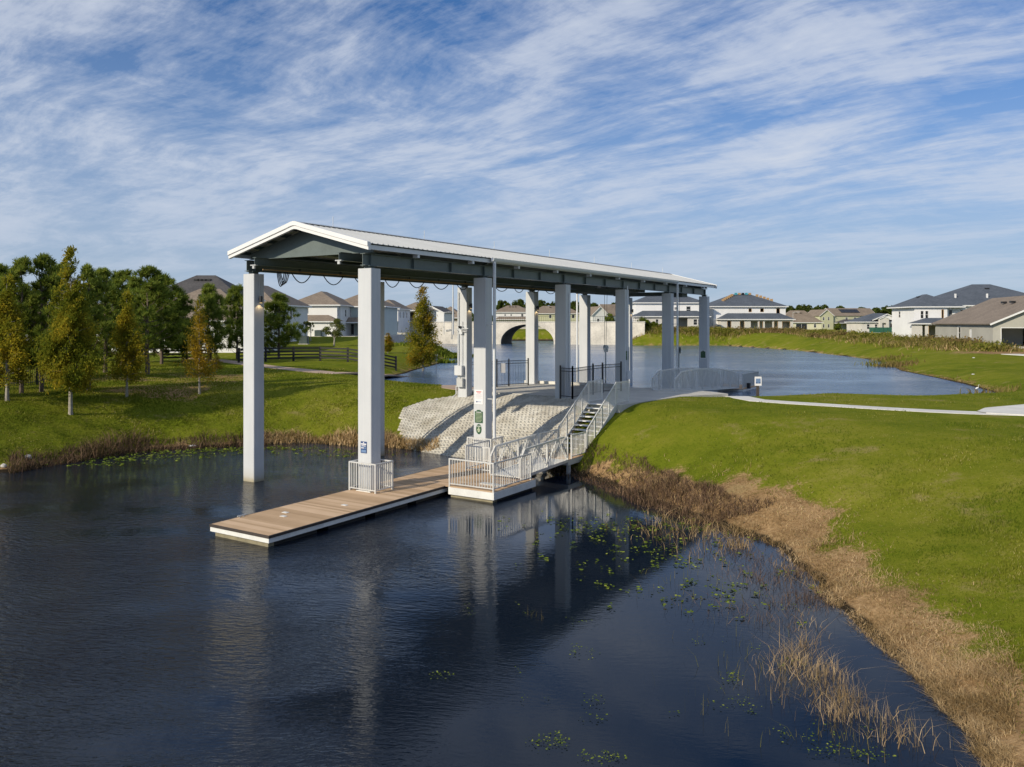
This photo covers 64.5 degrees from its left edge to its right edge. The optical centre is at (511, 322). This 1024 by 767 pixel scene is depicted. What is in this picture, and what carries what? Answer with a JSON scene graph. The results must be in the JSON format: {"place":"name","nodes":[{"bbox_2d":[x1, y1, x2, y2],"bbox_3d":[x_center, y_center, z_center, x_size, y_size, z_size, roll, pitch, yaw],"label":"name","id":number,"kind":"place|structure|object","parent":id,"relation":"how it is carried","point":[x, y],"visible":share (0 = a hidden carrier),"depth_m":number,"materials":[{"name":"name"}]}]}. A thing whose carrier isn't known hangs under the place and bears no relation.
{"place":"outdoors","nodes":[
{"label":"outdoors","id":0,"kind":"place"},
{"bbox_2d":[0,443,990,766],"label":"pond water","id":1,"kind":"structure","parent":0,"point":[148,617],"depth_m":17.27,"materials":[{"name":"blue liquid"}]},
{"bbox_2d":[47,446,295,465],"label":"water plants","id":2,"kind":"object","parent":1,"relation":"on","point":[178,452],"visible":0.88,"depth_m":40.80,"materials":[{"name":"green plant"}]},
{"bbox_2d":[212,444,418,456],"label":"water plants","id":3,"kind":"object","parent":1,"relation":"on","point":[281,447],"visible":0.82,"depth_m":42.06,"materials":[{"name":"green plant"}]},
{"bbox_2d":[209,435,528,546],"bbox_3d":[-4.141,6.139,31.470,2.720,1.822,15.850,0,0,32],"label":"floating dock","id":4,"kind":"object","parent":1,"relation":"on","point":[278,525],"visible":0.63,"depth_m":28.27,"materials":[{"name":"wood"}]},
{"bbox_2d":[445,440,535,502],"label":"side platform","id":5,"kind":"structure","parent":1,"relation":"on","point":[487,487],"depth_m":31.16,"materials":[{"name":"metal"}]},
{"bbox_2d":[489,434,568,478],"bbox_3d":[0.779,5.588,34.336,1.535,1.285,4.015,0,0,32],"label":"gangway","id":6,"kind":"object","parent":5,"relation":"on","point":[540,463],"visible":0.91,"depth_m":34.17,"materials":[{"name":"metal"}]},
{"bbox_2d":[498,511,820,624],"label":"water plants","id":7,"kind":"object","parent":1,"relation":"on","point":[657,565],"visible":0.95,"depth_m":23.27,"materials":[{"name":"green plant"}]},
{"bbox_2d":[430,593,895,763],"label":"water plants","id":8,"kind":"object","parent":1,"relation":"on","point":[679,712],"visible":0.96,"depth_m":13.04,"materials":[{"name":"green plant"}]},
{"bbox_2d":[664,542,861,632],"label":"marsh grass","id":9,"kind":"structure","parent":1,"relation":"on","point":[796,590],"depth_m":20.00,"materials":[{"name":"plant"}]},
{"bbox_2d":[0,329,1023,766],"bbox_3d":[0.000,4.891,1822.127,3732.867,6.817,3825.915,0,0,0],"label":"ground","id":10,"kind":"structure","parent":0,"point":[684,453],"depth_m":31.95,"materials":[{"name":"green plant"}]},
{"bbox_2d":[0,264,38,382],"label":"pine tree","id":11,"kind":"object","parent":10,"relation":"on","point":[3,269],"visible":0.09,"depth_m":52.56,"materials":[{"name":"green plant"}]},
{"bbox_2d":[0,273,39,400],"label":"cypress tree","id":12,"kind":"object","parent":10,"relation":"on","point":[13,359],"visible":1,"depth_m":43.39,"materials":[{"name":"green plant"}]},
{"bbox_2d":[0,357,52,386],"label":"picket fence","id":13,"kind":"object","parent":10,"relation":"on","point":[30,382],"visible":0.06,"depth_m":51.27,"materials":[{"name":"wood"}]},
{"bbox_2d":[0,255,55,392],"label":"pine tree","id":14,"kind":"object","parent":10,"relation":"on","point":[17,270],"visible":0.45,"depth_m":46.22,"materials":[{"name":"green plant"}]},
{"bbox_2d":[13,252,68,391],"bbox_3d":[-27.572,0.101,47.294,4.326,8.453,5.003,0,0,-3],"label":"pine tree","id":15,"kind":"object","parent":10,"relation":"on","point":[45,279],"visible":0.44,"depth_m":46.84,"materials":[{"name":"green plant"}]},
{"bbox_2d":[38,263,104,343],"bbox_3d":[-31.405,-0.064,55.846,6.051,8.346,4.278,0,0,-45],"label":"pine tree","id":16,"kind":"object","parent":10,"relation":"on","point":[59,265],"visible":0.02,"depth_m":55.65,"materials":[{"name":"green plant"}]},
{"bbox_2d":[26,245,120,414],"bbox_3d":[-23.594,0.477,43.595,4.442,9.433,3.889,0,0,-36],"label":"cypress tree","id":17,"kind":"object","parent":10,"relation":"on","point":[73,365],"visible":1,"depth_m":43.15,"materials":[{"name":"green plant"}]},
{"bbox_2d":[48,262,117,389],"bbox_3d":[-25.352,0.335,48.343,4.642,7.980,3.282,0,0,24],"label":"pine tree","id":18,"kind":"object","parent":10,"relation":"on","point":[95,282],"visible":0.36,"depth_m":48.35,"materials":[{"name":"green plant"}]},
{"bbox_2d":[82,267,145,371],"bbox_3d":[-30.803,-0.114,61.982,5.474,8.405,6.330,0,0,-25],"label":"pine tree","id":19,"kind":"object","parent":10,"relation":"on","point":[105,273],"visible":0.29,"depth_m":61.59,"materials":[{"name":"green plant"}]},
{"bbox_2d":[101,288,150,396],"bbox_3d":[-22.720,1.281,47.753,2.631,6.720,2.910,0,0,-29],"label":"cypress tree","id":20,"kind":"object","parent":10,"relation":"on","point":[125,328],"visible":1,"depth_m":47.49,"materials":[{"name":"green plant"}]},
{"bbox_2d":[93,269,169,361],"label":"pine tree","id":21,"kind":"object","parent":10,"relation":"on","point":[122,277],"visible":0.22,"depth_m":69.30,"materials":[{"name":"green plant"}]},
{"bbox_2d":[111,275,156,360],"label":"pine tree","id":22,"kind":"object","parent":10,"relation":"on","point":[133,284],"visible":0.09,"depth_m":74.88,"materials":[{"name":"green plant"}]},
{"bbox_2d":[2,419,276,472],"bbox_3d":[-19.318,5.928,42.317,14.337,1.604,6.304,0,0,-44],"label":"dry brush","id":23,"kind":"object","parent":10,"relation":"on","point":[26,463],"visible":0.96,"depth_m":40.91,"materials":[{"name":"brown plant"}]},
{"bbox_2d":[106,264,190,373],"bbox_3d":[-26.996,-0.111,60.005,5.794,8.370,6.700,0,0,27],"label":"pine tree","id":24,"kind":"object","parent":10,"relation":"on","point":[155,293],"visible":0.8,"depth_m":59.59,"materials":[{"name":"green plant"}]},
{"bbox_2d":[132,272,197,363],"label":"pine tree","id":25,"kind":"object","parent":10,"relation":"on","point":[176,288],"visible":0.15,"depth_m":74.17,"materials":[{"name":"green plant"}]},
{"bbox_2d":[163,346,211,360],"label":"board fence","id":26,"kind":"object","parent":10,"relation":"on","point":[187,357],"visible":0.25,"depth_m":79.14,"materials":[{"name":"black wood"}]},
{"bbox_2d":[163,296,213,362],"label":"pine tree","id":27,"kind":"object","parent":10,"relation":"on","point":[181,346],"visible":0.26,"depth_m":75.36,"materials":[{"name":"green plant"}]},
{"bbox_2d":[169,299,223,393],"bbox_3d":[-19.274,1.494,49.620,3.153,6.261,2.558,0,0,-25],"label":"cypress tree","id":28,"kind":"object","parent":10,"relation":"on","point":[198,360],"visible":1,"depth_m":49.48,"materials":[{"name":"leaf"},{"name":"pale bark"}]},
{"bbox_2d":[186,282,235,359],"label":"pine tree","id":29,"kind":"object","parent":10,"relation":"on","point":[210,301],"visible":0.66,"depth_m":78.69,"materials":[{"name":"green plant"}]},
{"bbox_2d":[207,355,223,371],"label":"cypress tree","id":30,"kind":"object","parent":10,"relation":"on","point":[218,363],"visible":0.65,"depth_m":64.11,"materials":[{"name":"green plant"}]},
{"bbox_2d":[168,275,265,300],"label":"house","id":31,"kind":"structure","parent":10,"relation":"on","point":[192,284],"depth_m":113.21,"materials":[{"name":"concrete"}]},
{"bbox_2d":[149,289,286,352],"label":"house","id":32,"kind":"structure","parent":10,"relation":"on","point":[193,295],"depth_m":96.65,"materials":[{"name":"paint"}]},
{"bbox_2d":[210,283,242,358],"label":"pine tree","id":33,"kind":"object","parent":10,"relation":"on","point":[236,298],"visible":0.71,"depth_m":82.38,"materials":[{"name":"green plant"}]},
{"bbox_2d":[0,365,456,461],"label":"grass","id":34,"kind":"structure","parent":10,"relation":"on","point":[32,388],"depth_m":47.95,"materials":[{"name":"green plant"}]},
{"bbox_2d":[264,292,309,356],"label":"pine tree","id":35,"kind":"object","parent":10,"relation":"on","point":[278,308],"visible":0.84,"depth_m":85.62,"materials":[{"name":"green plant"}]},
{"bbox_2d":[264,285,311,341],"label":"house","id":36,"kind":"structure","parent":10,"relation":"on","point":[302,308],"depth_m":132.27,"materials":[{"name":"paint"}]},
{"bbox_2d":[299,336,308,343],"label":"air conditioner","id":37,"kind":"object","parent":10,"relation":"on","point":[304,339],"visible":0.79,"depth_m":114.45,"materials":[{"name":"metal"}]},
{"bbox_2d":[238,346,396,370],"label":"board fence","id":38,"kind":"object","parent":10,"relation":"on","point":[293,354],"visible":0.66,"depth_m":79.35,"materials":[{"name":"black wood"}]},
{"bbox_2d":[314,330,321,336],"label":"air conditioner","id":39,"kind":"object","parent":10,"relation":"on","point":[317,333],"visible":0.93,"depth_m":146.45,"materials":[{"name":"metal"}]},
{"bbox_2d":[299,291,357,336],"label":"house","id":40,"kind":"structure","parent":10,"relation":"on","point":[325,309],"depth_m":149.71,"materials":[{"name":"paint"}]},
{"bbox_2d":[189,358,473,389],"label":"footpath","id":41,"kind":"structure","parent":10,"relation":"on","point":[452,387],"depth_m":67.82,"materials":[{"name":"beige concrete"}]},
{"bbox_2d":[321,318,345,345],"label":"tree","id":42,"kind":"object","parent":10,"relation":"on","point":[338,324],"visible":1,"depth_m":110.71,"materials":[{"name":"green plant"}]},
{"bbox_2d":[264,425,442,450],"bbox_3d":[-8.835,6.177,44.369,11.873,1.107,3.586,0,0,12],"label":"dry brush","id":43,"kind":"object","parent":10,"relation":"on","point":[390,439],"visible":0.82,"depth_m":44.77,"materials":[{"name":"brown plant"}]},
{"bbox_2d":[345,295,404,342],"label":"house","id":44,"kind":"structure","parent":10,"relation":"on","point":[390,318],"depth_m":160.33,"materials":[{"name":"paint"}]},
{"bbox_2d":[384,333,396,352],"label":"cypress tree","id":45,"kind":"object","parent":10,"relation":"on","point":[389,342],"visible":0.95,"depth_m":96.33,"materials":[{"name":"green plant"}]},
{"bbox_2d":[386,300,413,341],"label":"house","id":46,"kind":"structure","parent":10,"relation":"on","point":[403,316],"depth_m":192.05,"materials":[{"name":"paint"}]},
{"bbox_2d":[401,286,442,369],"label":"cypress tree","id":47,"kind":"object","parent":10,"relation":"on","point":[422,351],"visible":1,"depth_m":84.12,"materials":[{"name":"green plant"}]},
{"bbox_2d":[406,302,438,335],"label":"house","id":48,"kind":"structure","parent":10,"relation":"on","point":[411,306],"depth_m":206.69,"materials":[{"name":"paint"}]},
{"bbox_2d":[431,306,455,321],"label":"house","id":49,"kind":"structure","parent":10,"relation":"on","point":[442,316],"depth_m":228.61,"materials":[{"name":"paint"}]},
{"bbox_2d":[447,306,456,321],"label":"house","id":50,"kind":"structure","parent":10,"relation":"on","point":[455,311],"depth_m":251.52,"materials":[{"name":"concrete"}]},
{"bbox_2d":[452,285,453,334],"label":"street lamp","id":51,"kind":"object","parent":10,"relation":"on","point":[452,309],"visible":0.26,"depth_m":184.87,"materials":[{"name":"white metal"}]},
{"bbox_2d":[227,221,716,490],"bbox_3d":[2.171,1.980,49.138,8.040,12.840,40.580,0,0,32],"label":"boat lift canopy","id":52,"kind":"object","parent":10,"relation":"on","point":[369,260],"visible":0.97,"depth_m":37.26,"materials":[{"name":"metal"}]},
{"bbox_2d":[258,274,262,302],"bbox_3d":[-10.615,-1.444,34.239,0.189,1.212,0.150,0,0,32],"label":"wall lamp","id":53,"kind":"object","parent":52,"relation":"attached to","point":[260,298],"visible":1,"depth_m":34.21,"materials":[{"name":"black metal"}]},
{"bbox_2d":[361,441,366,452],"bbox_3d":[-5.625,4.720,30.764,0.300,0.440,0.017,0,0,32],"label":"sign","id":54,"kind":"object","parent":52,"relation":"attached to","point":[363,447],"visible":1,"depth_m":30.76,"materials":[{"name":"blue metal"}]},
{"bbox_2d":[445,326,468,333],"bbox_3d":[-3.181,0.415,47.094,1.392,0.470,0.549,0,0,24],"label":"security camera","id":55,"kind":"object","parent":52,"relation":"attached to","point":[461,329],"visible":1,"depth_m":47.11,"materials":[{"name":"white metal"}]},
{"bbox_2d":[452,292,463,397],"bbox_3d":[-3.147,1.285,47.218,0.723,6.170,0.321,0,0,32],"label":"electrical cabinet","id":56,"kind":"object","parent":52,"relation":"attached to","point":[458,369],"visible":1,"depth_m":47.18,"materials":[{"name":"white metal"}]},
{"bbox_2d":[475,390,482,403],"bbox_3d":[-1.528,3.410,37.292,0.460,0.660,0.017,0,0,32],"label":"sign","id":57,"kind":"object","parent":52,"relation":"attached to","point":[478,396],"visible":1,"depth_m":37.28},
{"bbox_2d":[475,410,482,422],"bbox_3d":[-1.528,4.300,37.292,0.440,0.600,0.017,0,0,32],"label":"sign","id":58,"kind":"object","parent":52,"relation":"attached to","point":[478,416],"visible":1,"depth_m":37.29,"materials":[{"name":"green metal"}]},
{"bbox_2d":[476,424,481,433],"bbox_3d":[-1.528,4.885,37.292,0.300,0.470,0.018,0,0,32],"label":"sign","id":59,"kind":"object","parent":52,"relation":"attached to","point":[478,428],"visible":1,"depth_m":37.29,"materials":[{"name":"metal"}]},
{"bbox_2d":[571,286,644,382],"bbox_3d":[6.395,0.915,55.943,5.200,6.970,1.800,0,0,32],"label":"hoist","id":60,"kind":"object","parent":52,"relation":"hanging from","point":[601,290],"visible":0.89,"depth_m":55.73,"materials":[{"name":"metal"}]},
{"bbox_2d":[614,292,686,373],"bbox_3d":[10.710,0.765,62.562,5.450,6.670,1.800,0,0,32],"label":"hoist","id":61,"kind":"object","parent":52,"relation":"hanging from","point":[653,294],"visible":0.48,"depth_m":61.55,"materials":[{"name":"metal"}]},
{"bbox_2d":[700,350,705,358],"bbox_3d":[14.928,2.450,63.360,0.500,0.660,0.018,0,0,32],"label":"sign","id":62,"kind":"object","parent":52,"relation":"attached to","point":[702,353],"visible":1,"depth_m":63.34,"materials":[{"name":"green metal"}]},
{"bbox_2d":[397,394,576,458],"bbox_3d":[-1.720,5.492,43.239,11.918,2.980,6.968,0,0,32],"label":"block revetment","id":63,"kind":"object","parent":10,"relation":"on","point":[448,418],"visible":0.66,"depth_m":42.98,"materials":[{"name":"grey concrete"}]},
{"bbox_2d":[496,300,504,309],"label":"distant tree","id":64,"kind":"object","parent":10,"relation":"on","point":[500,304],"visible":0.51,"depth_m":315.44,"materials":[{"name":"green plant"}]},
{"bbox_2d":[496,306,525,328],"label":"house","id":65,"kind":"structure","parent":10,"relation":"on","point":[511,313],"depth_m":285.00,"materials":[{"name":"paint"}]},
{"bbox_2d":[516,299,525,307],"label":"distant tree","id":66,"kind":"object","parent":10,"relation":"on","point":[521,302],"visible":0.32,"depth_m":361.10,"materials":[{"name":"green plant"}]},
{"bbox_2d":[430,316,645,344],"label":"stone bridge","id":67,"kind":"structure","parent":10,"relation":"on","point":[505,331],"depth_m":186.76,"materials":[{"name":"concrete"}]},
{"bbox_2d":[538,300,546,307],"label":"distant tree","id":68,"kind":"object","parent":10,"relation":"on","point":[541,303],"visible":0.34,"depth_m":334.47,"materials":[{"name":"green plant"}]},
{"bbox_2d":[538,306,578,328],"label":"house","id":69,"kind":"structure","parent":10,"relation":"on","point":[546,310],"depth_m":285.00,"materials":[{"name":"paint"}]},
{"bbox_2d":[549,412,589,453],"bbox_3d":[2.421,5.554,39.022,1.545,2.352,4.184,0,0,29],"label":"dry brush","id":70,"kind":"object","parent":10,"relation":"on","point":[568,428],"visible":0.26,"depth_m":39.60,"materials":[{"name":"brown plant"}]},
{"bbox_2d":[571,300,578,310],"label":"distant tree","id":71,"kind":"object","parent":10,"relation":"on","point":[573,304],"visible":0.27,"depth_m":333.81,"materials":[{"name":"green plant"}]},
{"bbox_2d":[538,379,628,474],"bbox_3d":[3.563,5.400,38.819,1.550,4.999,6.558,0,0,32],"label":"outdoor stair","id":72,"kind":"object","parent":10,"relation":"on","point":[587,435],"visible":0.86,"depth_m":38.96,"materials":[{"name":"metal"}]},
{"bbox_2d":[457,380,727,412],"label":"concrete slab","id":73,"kind":"structure","parent":10,"relation":"on","point":[636,395],"depth_m":46.33,"materials":[{"name":"grey concrete"}]},
{"bbox_2d":[472,358,528,386],"bbox_3d":[-0.976,3.180,50.982,5.188,1.800,0.379,0,0,-36],"label":"picket fence","id":74,"kind":"object","parent":73,"relation":"on","point":[508,363],"visible":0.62,"depth_m":51.66,"materials":[{"name":"black metal"}]},
{"bbox_2d":[559,365,572,398],"bbox_3d":[2.900,3.180,43.250,0.127,1.800,1.049,0,0,-41],"label":"picket fence","id":75,"kind":"object","parent":73,"relation":"on","point":[566,371],"visible":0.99,"depth_m":43.24,"materials":[{"name":"black metal"}]},
{"bbox_2d":[573,361,621,396],"bbox_3d":[4.693,3.180,45.534,0.437,1.800,6.172,0,0,33],"label":"picket fence","id":76,"kind":"object","parent":73,"relation":"on","point":[592,372],"visible":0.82,"depth_m":45.55,"materials":[{"name":"black metal"}]},
{"bbox_2d":[652,367,738,390],"bbox_3d":[12.412,3.814,53.689,1.505,1.852,12.865,0,0,32],"label":"railing","id":77,"kind":"object","parent":73,"relation":"on","point":[709,380],"visible":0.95,"depth_m":51.90,"materials":[{"name":"metal"}]},
{"bbox_2d":[590,304,614,321],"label":"house","id":78,"kind":"structure","parent":10,"relation":"on","point":[598,310],"depth_m":249.51,"materials":[{"name":"paint"}]},
{"bbox_2d":[605,312,614,321],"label":"shrub","id":79,"kind":"object","parent":10,"relation":"on","point":[610,319],"visible":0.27,"depth_m":191.40,"materials":[{"name":"green plant"}]},
{"bbox_2d":[643,319,650,327],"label":"shrub","id":80,"kind":"object","parent":10,"relation":"on","point":[647,322],"visible":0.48,"depth_m":187.59,"materials":[{"name":"green plant"}]},
{"bbox_2d":[552,433,777,523],"bbox_3d":[4.823,5.934,32.573,3.993,1.591,13.575,0,0,-24],"label":"dry brush","id":81,"kind":"object","parent":10,"relation":"on","point":[636,495],"visible":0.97,"depth_m":30.37,"materials":[{"name":"brown plant"}]},
{"bbox_2d":[632,296,710,326],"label":"house","id":82,"kind":"structure","parent":10,"relation":"on","point":[649,308],"depth_m":192.00,"materials":[{"name":"paint"}]},
{"bbox_2d":[709,293,795,328],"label":"house","id":83,"kind":"structure","parent":10,"relation":"on","point":[742,310],"depth_m":195.10,"materials":[{"name":"paint"}]},
{"bbox_2d":[755,377,761,395],"bbox_3d":[14.419,4.049,47.581,0.400,1.795,0.179,0,0,0],"label":"post sign","id":84,"kind":"object","parent":10,"relation":"on","point":[758,381],"visible":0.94,"depth_m":47.50,"materials":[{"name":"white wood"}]},
{"bbox_2d":[786,305,795,312],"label":"distant tree","id":85,"kind":"object","parent":10,"relation":"on","point":[789,308],"visible":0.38,"depth_m":372.45,"materials":[{"name":"green plant"}]},
{"bbox_2d":[797,304,809,312],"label":"distant tree","id":86,"kind":"object","parent":10,"relation":"on","point":[804,308],"visible":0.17,"depth_m":344.58,"materials":[{"name":"green plant"}]},
{"bbox_2d":[786,310,823,329],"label":"house","id":87,"kind":"structure","parent":10,"relation":"on","point":[803,318],"depth_m":285.25,"materials":[{"name":"concrete"}]},
{"bbox_2d":[796,324,806,328],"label":"window","id":88,"kind":"structure","parent":87,"relation":"in","point":[797,325],"depth_m":285.09,"materials":[{"name":"grey glass"}]},
{"bbox_2d":[632,325,1023,352],"bbox_3d":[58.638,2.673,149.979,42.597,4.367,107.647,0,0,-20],"label":"tall weeds","id":89,"kind":"object","parent":10,"relation":"on","point":[800,331],"visible":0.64,"depth_m":134.00,"materials":[{"name":"plant"}]},
{"bbox_2d":[834,323,841,329],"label":"shrub","id":90,"kind":"object","parent":10,"relation":"on","point":[837,326],"visible":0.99,"depth_m":274.43,"materials":[{"name":"green plant"}]},
{"bbox_2d":[808,308,874,328],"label":"house","id":91,"kind":"structure","parent":10,"relation":"on","point":[830,318],"depth_m":321.06,"materials":[{"name":"paint"}]},
{"bbox_2d":[844,313,891,332],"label":"house","id":92,"kind":"structure","parent":10,"relation":"on","point":[864,323],"depth_m":205.58,"materials":[{"name":"paint"}]},
{"bbox_2d":[869,327,891,332],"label":"dumpster","id":93,"kind":"object","parent":10,"relation":"on","point":[880,329],"visible":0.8,"depth_m":189.00,"materials":[{"name":"green metal"}]},
{"bbox_2d":[874,307,888,313],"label":"distant tree","id":94,"kind":"object","parent":10,"relation":"on","point":[883,310],"visible":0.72,"depth_m":334.84,"materials":[{"name":"green plant"}]},
{"bbox_2d":[817,342,1021,393],"bbox_3d":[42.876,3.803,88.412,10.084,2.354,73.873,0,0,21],"label":"shore reeds","id":95,"kind":"object","parent":10,"relation":"on","point":[882,359],"visible":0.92,"depth_m":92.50,"materials":[{"name":"green plant"}]},
{"bbox_2d":[887,284,1023,337],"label":"house","id":96,"kind":"structure","parent":10,"relation":"on","point":[918,315],"depth_m":145.21,"materials":[{"name":"paint"}]},
{"bbox_2d":[931,296,1023,348],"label":"house","id":97,"kind":"structure","parent":10,"relation":"on","point":[994,319],"depth_m":112.98,"materials":[{"name":"concrete"}]},
{"bbox_2d":[977,404,1023,414],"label":"concrete pad","id":98,"kind":"object","parent":10,"relation":"on","point":[1014,409],"visible":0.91,"depth_m":37.47,"materials":[{"name":"white concrete"}]},
{"bbox_2d":[0,0,1023,317],"label":"sky","id":99,"kind":"structure","parent":0,"point":[832,153],"materials":[{"name":"blue"}]},
{"bbox_2d":[603,509,762,569],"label":"marsh grass","id":100,"kind":"structure","parent":0,"point":[741,544],"depth_m":25.45,"materials":[{"name":"plant"}]},
{"bbox_2d":[384,341,993,395],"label":"lake water","id":101,"kind":"structure","parent":0,"point":[782,372],"depth_m":84.29,"materials":[{"name":"blue liquid"}]},
{"bbox_2d":[393,341,473,362],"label":"shore reeds","id":102,"kind":"object","parent":101,"relation":"on","point":[445,353],"visible":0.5,"depth_m":113.08,"materials":[{"name":"green plant"}]},
{"bbox_2d":[703,370,759,391],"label":"lake platform","id":103,"kind":"structure","parent":101,"relation":"on","point":[747,381],"depth_m":60.05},
{"bbox_2d":[532,565,958,756],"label":"marsh grass","id":104,"kind":"structure","parent":0,"point":[793,682],"depth_m":13.90,"materials":[{"name":"green plant"}]},
{"bbox_2d":[575,442,1023,766],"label":"dead grass","id":105,"kind":"structure","parent":0,"point":[985,702],"depth_m":15.65,"materials":[{"name":"brown plant"}]},
{"bbox_2d":[586,473,1014,766],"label":"marsh grass","id":106,"kind":"structure","parent":0,"point":[816,617],"depth_m":21.22,"materials":[{"name":"plant"}]},
{"bbox_2d":[732,621,954,753],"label":"marsh grass","id":107,"kind":"structure","parent":0,"point":[824,668],"depth_m":14.66,"materials":[{"name":"brown plant"}]},
{"bbox_2d":[725,396,1023,415],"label":"concrete path","id":108,"kind":"structure","parent":0,"point":[749,398],"depth_m":39.09,"materials":[{"name":"grey concrete"}]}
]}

